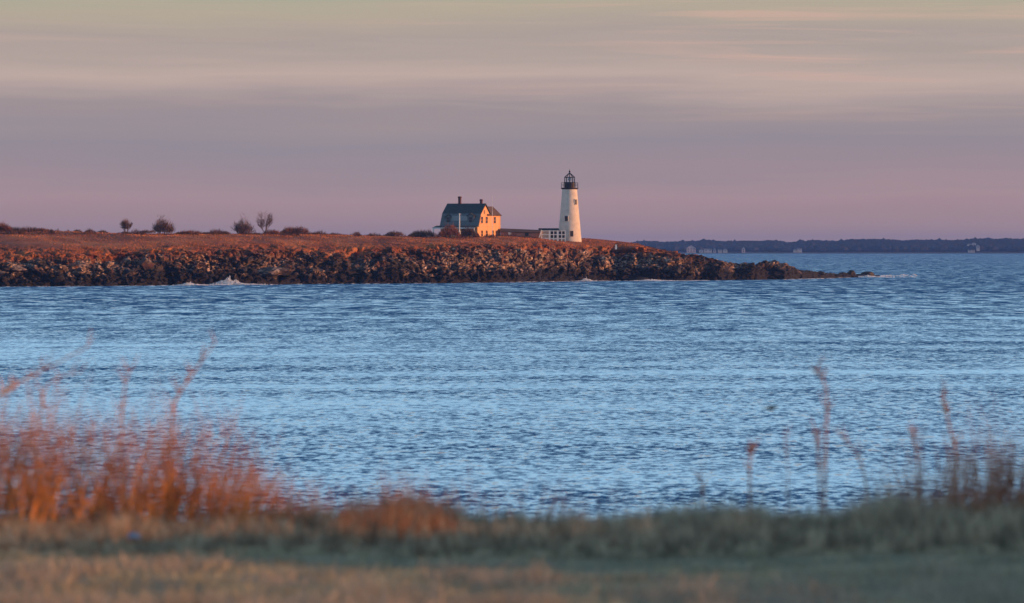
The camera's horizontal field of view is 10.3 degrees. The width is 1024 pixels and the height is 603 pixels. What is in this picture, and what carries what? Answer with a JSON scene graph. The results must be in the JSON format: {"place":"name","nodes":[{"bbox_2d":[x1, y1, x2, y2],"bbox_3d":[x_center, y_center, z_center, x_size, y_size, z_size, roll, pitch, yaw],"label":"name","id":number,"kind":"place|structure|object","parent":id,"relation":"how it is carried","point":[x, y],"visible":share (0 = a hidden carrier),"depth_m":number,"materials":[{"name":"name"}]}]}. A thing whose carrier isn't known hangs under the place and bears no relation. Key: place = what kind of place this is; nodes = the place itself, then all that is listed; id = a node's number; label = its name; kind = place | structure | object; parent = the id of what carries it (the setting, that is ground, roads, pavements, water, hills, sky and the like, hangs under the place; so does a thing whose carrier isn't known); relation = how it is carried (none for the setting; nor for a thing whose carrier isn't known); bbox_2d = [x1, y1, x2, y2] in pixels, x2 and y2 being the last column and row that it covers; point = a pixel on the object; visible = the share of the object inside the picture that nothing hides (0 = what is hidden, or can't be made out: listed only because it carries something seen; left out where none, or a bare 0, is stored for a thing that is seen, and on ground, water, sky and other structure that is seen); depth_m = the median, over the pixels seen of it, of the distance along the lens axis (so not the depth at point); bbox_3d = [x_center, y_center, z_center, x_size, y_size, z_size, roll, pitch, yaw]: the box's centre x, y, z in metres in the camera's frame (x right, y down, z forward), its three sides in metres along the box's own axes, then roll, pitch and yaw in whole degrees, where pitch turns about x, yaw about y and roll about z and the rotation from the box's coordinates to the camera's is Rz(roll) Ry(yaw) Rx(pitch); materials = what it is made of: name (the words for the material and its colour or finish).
{"place":"outdoors","nodes":[
{"label":"outdoors","id":0,"kind":"place"},
{"bbox_2d":[0,231,879,286],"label":"island terrain","id":1,"kind":"structure","parent":0,"point":[533,265],"depth_m":1097.57,"materials":[{"name":"stone"}]},
{"bbox_2d":[0,222,12,230],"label":"bush","id":2,"kind":"object","parent":1,"relation":"on","point":[5,227],"visible":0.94,"depth_m":1077.91,"materials":[{"name":"brown plant"}]},
{"bbox_2d":[10,265,26,271],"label":"boulder","id":3,"kind":"object","parent":1,"relation":"on","point":[15,268],"visible":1,"depth_m":1013.07,"materials":[{"name":"grey stone"}]},
{"bbox_2d":[35,258,41,264],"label":"boulder","id":4,"kind":"object","parent":1,"relation":"on","point":[38,261],"visible":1,"depth_m":1018.00,"materials":[{"name":"stone"}]},
{"bbox_2d":[65,262,91,269],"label":"boulder","id":5,"kind":"object","parent":1,"relation":"on","point":[84,265],"visible":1,"depth_m":1026.35,"materials":[{"name":"grey stone"}]},
{"bbox_2d":[121,257,130,264],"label":"boulder","id":6,"kind":"object","parent":1,"relation":"on","point":[127,260],"visible":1,"depth_m":1041.75,"materials":[{"name":"grey stone"}]},
{"bbox_2d":[120,217,132,231],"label":"bare tree","id":7,"kind":"object","parent":1,"relation":"on","point":[125,224],"visible":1,"depth_m":1097.79,"materials":[{"name":"brown plant"}]},
{"bbox_2d":[136,257,154,269],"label":"boulder","id":8,"kind":"object","parent":1,"relation":"on","point":[146,263],"visible":1,"depth_m":1040.53,"materials":[{"name":"grey stone"}]},
{"bbox_2d":[136,230,155,233],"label":"bush","id":9,"kind":"object","parent":1,"relation":"on","point":[149,232],"visible":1,"depth_m":1102.00,"materials":[{"name":"brown plant"}]},
{"bbox_2d":[152,216,175,233],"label":"bush","id":10,"kind":"object","parent":1,"relation":"on","point":[162,226],"visible":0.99,"depth_m":1105.15,"materials":[{"name":"brown plant"}]},
{"bbox_2d":[175,230,201,233],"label":"bush","id":11,"kind":"object","parent":1,"relation":"on","point":[189,232],"visible":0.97,"depth_m":1110.54,"materials":[{"name":"brown plant"}]},
{"bbox_2d":[230,217,257,233],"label":"bush","id":12,"kind":"object","parent":1,"relation":"on","point":[244,228],"visible":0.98,"depth_m":1122.03,"materials":[{"name":"brown plant"}]},
{"bbox_2d":[254,211,273,232],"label":"bare tree","id":13,"kind":"object","parent":1,"relation":"on","point":[270,219],"visible":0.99,"depth_m":1127.48,"materials":[{"name":"brown plant"}]},
{"bbox_2d":[257,267,292,275],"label":"boulder","id":14,"kind":"object","parent":1,"relation":"on","point":[273,271],"visible":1,"depth_m":1067.72,"materials":[{"name":"grey stone"}]},
{"bbox_2d":[0,226,559,240],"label":"skyline scrub","id":15,"kind":"object","parent":1,"relation":"on","point":[89,231],"visible":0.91,"depth_m":1114.08,"materials":[{"name":"plant"}]},
{"bbox_2d":[282,226,307,233],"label":"bush","id":16,"kind":"object","parent":1,"relation":"on","point":[300,230],"visible":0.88,"depth_m":1134.15,"materials":[{"name":"brown plant"}]},
{"bbox_2d":[0,230,679,262],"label":"island grass","id":17,"kind":"structure","parent":1,"relation":"on","point":[377,237],"depth_m":1099.90,"materials":[{"name":"brown plant"}]},
{"bbox_2d":[352,264,360,271],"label":"boulder","id":18,"kind":"object","parent":1,"relation":"on","point":[356,267],"visible":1,"depth_m":1093.22,"materials":[{"name":"grey stone"}]},
{"bbox_2d":[382,230,408,236],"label":"bush","id":19,"kind":"object","parent":1,"relation":"on","point":[393,233],"visible":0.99,"depth_m":1151.48,"materials":[{"name":"brown plant"}]},
{"bbox_2d":[408,229,437,236],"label":"bush","id":20,"kind":"object","parent":1,"relation":"on","point":[426,233],"visible":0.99,"depth_m":1157.71,"materials":[{"name":"brown plant"}]},
{"bbox_2d":[437,223,461,237],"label":"bush","id":21,"kind":"object","parent":1,"relation":"on","point":[450,230],"visible":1,"depth_m":1155.41,"materials":[{"name":"brown plant"}]},
{"bbox_2d":[432,196,501,236],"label":"gambrel house","id":22,"kind":"structure","parent":1,"relation":"on","point":[477,217],"depth_m":1187.85,"materials":[{"name":"wood"}]},
{"bbox_2d":[460,226,479,237],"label":"bush","id":23,"kind":"object","parent":1,"relation":"on","point":[469,232],"visible":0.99,"depth_m":1161.98,"materials":[{"name":"brown plant"}]},
{"bbox_2d":[492,196,492,234],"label":"flagpole","id":24,"kind":"object","parent":1,"relation":"on","point":[492,216],"visible":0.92,"depth_m":1179.86,"materials":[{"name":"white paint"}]},
{"bbox_2d":[500,228,540,237],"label":"long low shed","id":25,"kind":"structure","parent":1,"relation":"on","point":[524,232],"depth_m":1193.92,"materials":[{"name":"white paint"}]},
{"bbox_2d":[541,230,549,239],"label":"fence panel","id":26,"kind":"object","parent":1,"relation":"on","point":[545,234],"visible":0.88,"depth_m":1193.00,"materials":[{"name":"white paint"}]},
{"bbox_2d":[538,228,560,239],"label":"workroom","id":27,"kind":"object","parent":1,"relation":"on","point":[548,229],"visible":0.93,"depth_m":1199.29,"materials":[{"name":"white paint"}]},
{"bbox_2d":[550,230,557,240],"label":"fence panel","id":28,"kind":"object","parent":1,"relation":"on","point":[553,234],"visible":0.95,"depth_m":1192.87,"materials":[{"name":"white paint"}]},
{"bbox_2d":[558,230,565,241],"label":"fence panel","id":29,"kind":"object","parent":1,"relation":"on","point":[561,234],"visible":1,"depth_m":1192.87,"materials":[{"name":"white paint"}]},
{"bbox_2d":[559,169,581,241],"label":"lighthouse","id":30,"kind":"object","parent":1,"relation":"on","point":[569,222],"visible":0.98,"depth_m":1198.26,"materials":[{"name":"paint"}]},
{"bbox_2d":[634,264,649,270],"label":"boulder","id":31,"kind":"object","parent":1,"relation":"on","point":[642,267],"visible":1,"depth_m":1188.27,"materials":[{"name":"grey stone"}]},
{"bbox_2d":[638,252,645,256],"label":"boulder","id":32,"kind":"object","parent":1,"relation":"on","point":[641,254],"visible":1,"depth_m":1192.62,"materials":[{"name":"grey stone"}]},
{"bbox_2d":[674,267,680,274],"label":"boulder","id":33,"kind":"object","parent":1,"relation":"on","point":[677,271],"visible":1,"depth_m":1187.67,"materials":[{"name":"grey stone"}]},
{"bbox_2d":[838,272,847,276],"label":"boulder","id":34,"kind":"object","parent":1,"relation":"on","point":[844,274],"visible":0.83,"depth_m":1299.91,"materials":[{"name":"grey stone"}]},
{"bbox_2d":[847,270,855,275],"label":"boulder","id":35,"kind":"object","parent":1,"relation":"on","point":[851,272],"visible":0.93,"depth_m":1314.40,"materials":[{"name":"grey stone"}]},
{"bbox_2d":[861,271,873,275],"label":"boulder","id":36,"kind":"object","parent":1,"relation":"on","point":[868,273],"visible":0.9,"depth_m":1323.33,"materials":[{"name":"grey stone"}]},
{"bbox_2d":[0,471,1020,558],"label":"rusty bank grass","id":37,"kind":"structure","parent":0,"point":[436,521],"depth_m":31.10,"materials":[{"name":"brown plant"}]},
{"bbox_2d":[0,254,1023,522],"bbox_3d":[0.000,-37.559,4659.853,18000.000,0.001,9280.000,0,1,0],"label":"sea water","id":38,"kind":"structure","parent":0,"point":[652,392],"depth_m":303.08,"materials":[{"name":"blue liquid"}]},
{"bbox_2d":[177,281,204,284],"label":"breaking wave","id":39,"kind":"object","parent":38,"relation":"on","point":[187,283],"visible":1,"depth_m":1041.12,"materials":[{"name":"white liquid"}]},
{"bbox_2d":[212,278,272,284],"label":"breaking wave","id":40,"kind":"object","parent":38,"relation":"on","point":[231,282],"visible":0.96,"depth_m":1052.17,"materials":[{"name":"white liquid"}]},
{"bbox_2d":[5,274,916,286],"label":"sea foam","id":41,"kind":"object","parent":38,"relation":"on","point":[565,281],"visible":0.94,"depth_m":1181.31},
{"bbox_2d":[627,277,648,280],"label":"breaking wave","id":42,"kind":"object","parent":38,"relation":"on","point":[637,278],"visible":0.77,"depth_m":1182.76,"materials":[{"name":"white liquid"}]},
{"bbox_2d":[634,279,677,280],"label":"breaking wave","id":43,"kind":"object","parent":38,"relation":"on","point":[654,279],"visible":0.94,"depth_m":1181.08,"materials":[{"name":"white liquid"}]},
{"bbox_2d":[0,450,1023,558],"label":"tall bank grass","id":44,"kind":"structure","parent":0,"point":[869,525],"depth_m":30.77,"materials":[{"name":"green plant"}]},
{"bbox_2d":[0,531,1023,602],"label":"bank ground","id":45,"kind":"structure","parent":0,"point":[270,559],"depth_m":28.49,"materials":[{"name":"green plant"}]},
{"bbox_2d":[0,375,16,395],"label":"arching stem","id":46,"kind":"object","parent":45,"relation":"on","point":[10,389],"visible":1,"depth_m":32.03,"materials":[{"name":"brown plant"}]},
{"bbox_2d":[0,374,54,516],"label":"red stem shrub","id":47,"kind":"object","parent":45,"relation":"on","point":[17,457],"visible":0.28,"depth_m":32.99,"materials":[{"name":"brown plant"}]},
{"bbox_2d":[0,326,94,393],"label":"arching stem","id":48,"kind":"object","parent":45,"relation":"on","point":[31,375],"visible":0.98,"depth_m":32.34,"materials":[{"name":"brown plant"}]},
{"bbox_2d":[0,353,113,527],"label":"red stem shrub","id":49,"kind":"object","parent":45,"relation":"on","point":[41,498],"visible":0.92,"depth_m":32.30,"materials":[{"name":"brown plant"}]},
{"bbox_2d":[27,355,87,520],"bbox_3d":[-2.624,0.849,32.723,0.372,1.080,0.076,0,1,-11],"label":"arching stem","id":50,"kind":"object","parent":45,"relation":"on","point":[41,406],"visible":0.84,"depth_m":32.72,"materials":[{"name":"brown plant"}]},
{"bbox_2d":[2,378,164,523],"bbox_3d":[-2.496,0.940,33.182,1.018,1.058,1.061,0,1,0],"label":"red stem shrub","id":51,"kind":"object","parent":45,"relation":"on","point":[72,472],"visible":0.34,"depth_m":33.19,"materials":[{"name":"brown plant"}]},
{"bbox_2d":[116,353,138,503],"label":"arching stem","id":52,"kind":"object","parent":45,"relation":"on","point":[123,402],"visible":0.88,"depth_m":32.71,"materials":[{"name":"brown plant"}]},
{"bbox_2d":[128,532,140,538],"bbox_3d":[-2.013,1.247,30.312,0.068,0.036,0.023,0,1,0],"label":"crumpled scrap","id":53,"kind":"object","parent":45,"relation":"on","point":[134,535],"visible":1,"depth_m":30.31,"materials":[{"name":"blue paper"}]},
{"bbox_2d":[57,381,219,527],"bbox_3d":[-2.140,0.936,32.598,0.964,0.956,0.961,0,1,0],"label":"red stem shrub","id":54,"kind":"object","parent":45,"relation":"on","point":[135,501],"visible":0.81,"depth_m":32.44,"materials":[{"name":"brown plant"}]},
{"bbox_2d":[169,327,214,524],"bbox_3d":[-1.832,0.763,32.545,0.274,1.229,0.067,0,1,-15],"label":"arching stem","id":55,"kind":"object","parent":45,"relation":"on","point":[171,440],"visible":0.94,"depth_m":32.52,"materials":[{"name":"brown plant"}]},
{"bbox_2d":[98,371,294,526],"bbox_3d":[-1.831,0.934,33.125,1.137,1.073,0.923,0,1,0],"label":"red stem shrub","id":56,"kind":"object","parent":45,"relation":"on","point":[192,491],"visible":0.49,"depth_m":32.99,"materials":[{"name":"brown plant"}]},
{"bbox_2d":[162,422,314,526],"bbox_3d":[-1.564,1.045,32.634,0.894,0.725,0.769,0,1,0],"label":"red stem shrub","id":57,"kind":"object","parent":45,"relation":"on","point":[238,492],"visible":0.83,"depth_m":32.54,"materials":[{"name":"brown plant"}]},
{"bbox_2d":[226,455,331,522],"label":"red stem shrub","id":58,"kind":"object","parent":45,"relation":"on","point":[274,501],"visible":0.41,"depth_m":32.90,"materials":[{"name":"brown plant"}]},
{"bbox_2d":[276,477,347,527],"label":"red stem shrub","id":59,"kind":"object","parent":45,"relation":"on","point":[316,506],"visible":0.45,"depth_m":32.69,"materials":[{"name":"brown plant"}]},
{"bbox_2d":[334,457,484,514],"bbox_3d":[-0.659,1.170,33.208,0.782,0.574,0.637,0,1,35],"label":"sparse stem clump","id":60,"kind":"object","parent":45,"relation":"on","point":[385,492],"visible":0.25,"depth_m":33.18,"materials":[{"name":"brown plant"}]},
{"bbox_2d":[447,463,507,520],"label":"sparse stem clump","id":61,"kind":"object","parent":45,"relation":"on","point":[475,499],"visible":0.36,"depth_m":33.23,"materials":[{"name":"plant"}]},
{"bbox_2d":[504,471,606,522],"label":"sparse stem clump","id":62,"kind":"object","parent":45,"relation":"on","point":[552,511],"visible":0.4,"depth_m":33.29,"materials":[{"name":"brown plant"}]},
{"bbox_2d":[571,471,639,521],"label":"sparse stem clump","id":63,"kind":"object","parent":45,"relation":"on","point":[607,504],"visible":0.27,"depth_m":33.31,"materials":[{"name":"plant"}]},
{"bbox_2d":[694,463,712,509],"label":"arching stem","id":64,"kind":"object","parent":45,"relation":"on","point":[702,487],"visible":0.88,"depth_m":33.41,"materials":[{"name":"plant"}]},
{"bbox_2d":[742,437,759,512],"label":"arching stem","id":65,"kind":"object","parent":45,"relation":"on","point":[751,448],"visible":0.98,"depth_m":33.12,"materials":[{"name":"brown plant"}]},
{"bbox_2d":[779,422,791,519],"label":"arching stem","id":66,"kind":"object","parent":45,"relation":"on","point":[787,493],"visible":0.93,"depth_m":33.05,"materials":[{"name":"plant"}]},
{"bbox_2d":[810,416,827,520],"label":"arching stem","id":67,"kind":"object","parent":45,"relation":"on","point":[816,434],"visible":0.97,"depth_m":32.98,"materials":[{"name":"brown plant"}]},
{"bbox_2d":[810,351,834,518],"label":"arching stem","id":68,"kind":"object","parent":45,"relation":"on","point":[825,442],"visible":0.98,"depth_m":32.91,"materials":[{"name":"brown plant"}]},
{"bbox_2d":[833,422,867,507],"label":"arching stem","id":69,"kind":"object","parent":45,"relation":"on","point":[851,447],"visible":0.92,"depth_m":33.19,"materials":[{"name":"brown plant"}]},
{"bbox_2d":[845,479,894,510],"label":"red stem shrub","id":70,"kind":"object","parent":45,"relation":"on","point":[861,497],"visible":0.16,"depth_m":32.94,"materials":[{"name":"plant"}]},
{"bbox_2d":[907,420,929,504],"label":"arching stem","id":71,"kind":"object","parent":45,"relation":"on","point":[914,430],"visible":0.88,"depth_m":33.27,"materials":[{"name":"brown plant"}]},
{"bbox_2d":[869,411,1000,518],"bbox_3d":[2.437,1.006,32.616,0.761,0.760,0.726,0,1,0],"label":"red stem shrub","id":72,"kind":"object","parent":45,"relation":"on","point":[920,475],"visible":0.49,"depth_m":32.57,"materials":[{"name":"brown plant"}]},
{"bbox_2d":[939,381,962,497],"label":"arching stem","id":73,"kind":"object","parent":45,"relation":"on","point":[945,410],"visible":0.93,"depth_m":33.35,"materials":[{"name":"brown plant"}]},
{"bbox_2d":[894,396,1023,512],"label":"red stem shrub","id":74,"kind":"object","parent":45,"relation":"on","point":[974,473],"visible":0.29,"depth_m":32.84,"materials":[{"name":"brown plant"}]},
{"bbox_2d":[935,386,1023,520],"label":"red stem shrub","id":75,"kind":"object","parent":45,"relation":"on","point":[1018,496],"visible":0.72,"depth_m":32.51,"materials":[{"name":"brown plant"}]},
{"bbox_2d":[1001,424,1023,504],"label":"red stem shrub","id":76,"kind":"object","parent":45,"relation":"on","point":[1016,470],"visible":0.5,"depth_m":32.77,"materials":[{"name":"brown plant"}]},
{"bbox_2d":[0,0,1023,242],"label":"sky","id":77,"kind":"structure","parent":0,"point":[672,120],"materials":[{"name":"purple"}]},
{"bbox_2d":[762,406,776,409],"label":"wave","id":78,"kind":"object","parent":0,"point":[771,407],"visible":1,"depth_m":42.00,"materials":[{"name":"blue liquid"}]},
{"bbox_2d":[678,251,1023,253],"bbox_3d":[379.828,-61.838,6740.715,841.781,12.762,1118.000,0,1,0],"label":"land","id":79,"kind":"structure","parent":0,"point":[891,252],"depth_m":6224.75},
{"bbox_2d":[687,245,695,252],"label":"distant house","id":80,"kind":"structure","parent":79,"relation":"on","point":[691,249],"depth_m":6217.73,"materials":[{"name":"white"}]},
{"bbox_2d":[703,248,711,252],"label":"distant house","id":81,"kind":"structure","parent":79,"relation":"on","point":[707,250],"depth_m":6217.76,"materials":[{"name":"white"}]},
{"bbox_2d":[628,237,1023,251],"bbox_3d":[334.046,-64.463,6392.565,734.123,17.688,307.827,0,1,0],"label":"woods","id":82,"kind":"object","parent":79,"relation":"on","point":[935,245],"visible":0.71,"depth_m":6274.31,"materials":[{"name":"plant"}]}
]}

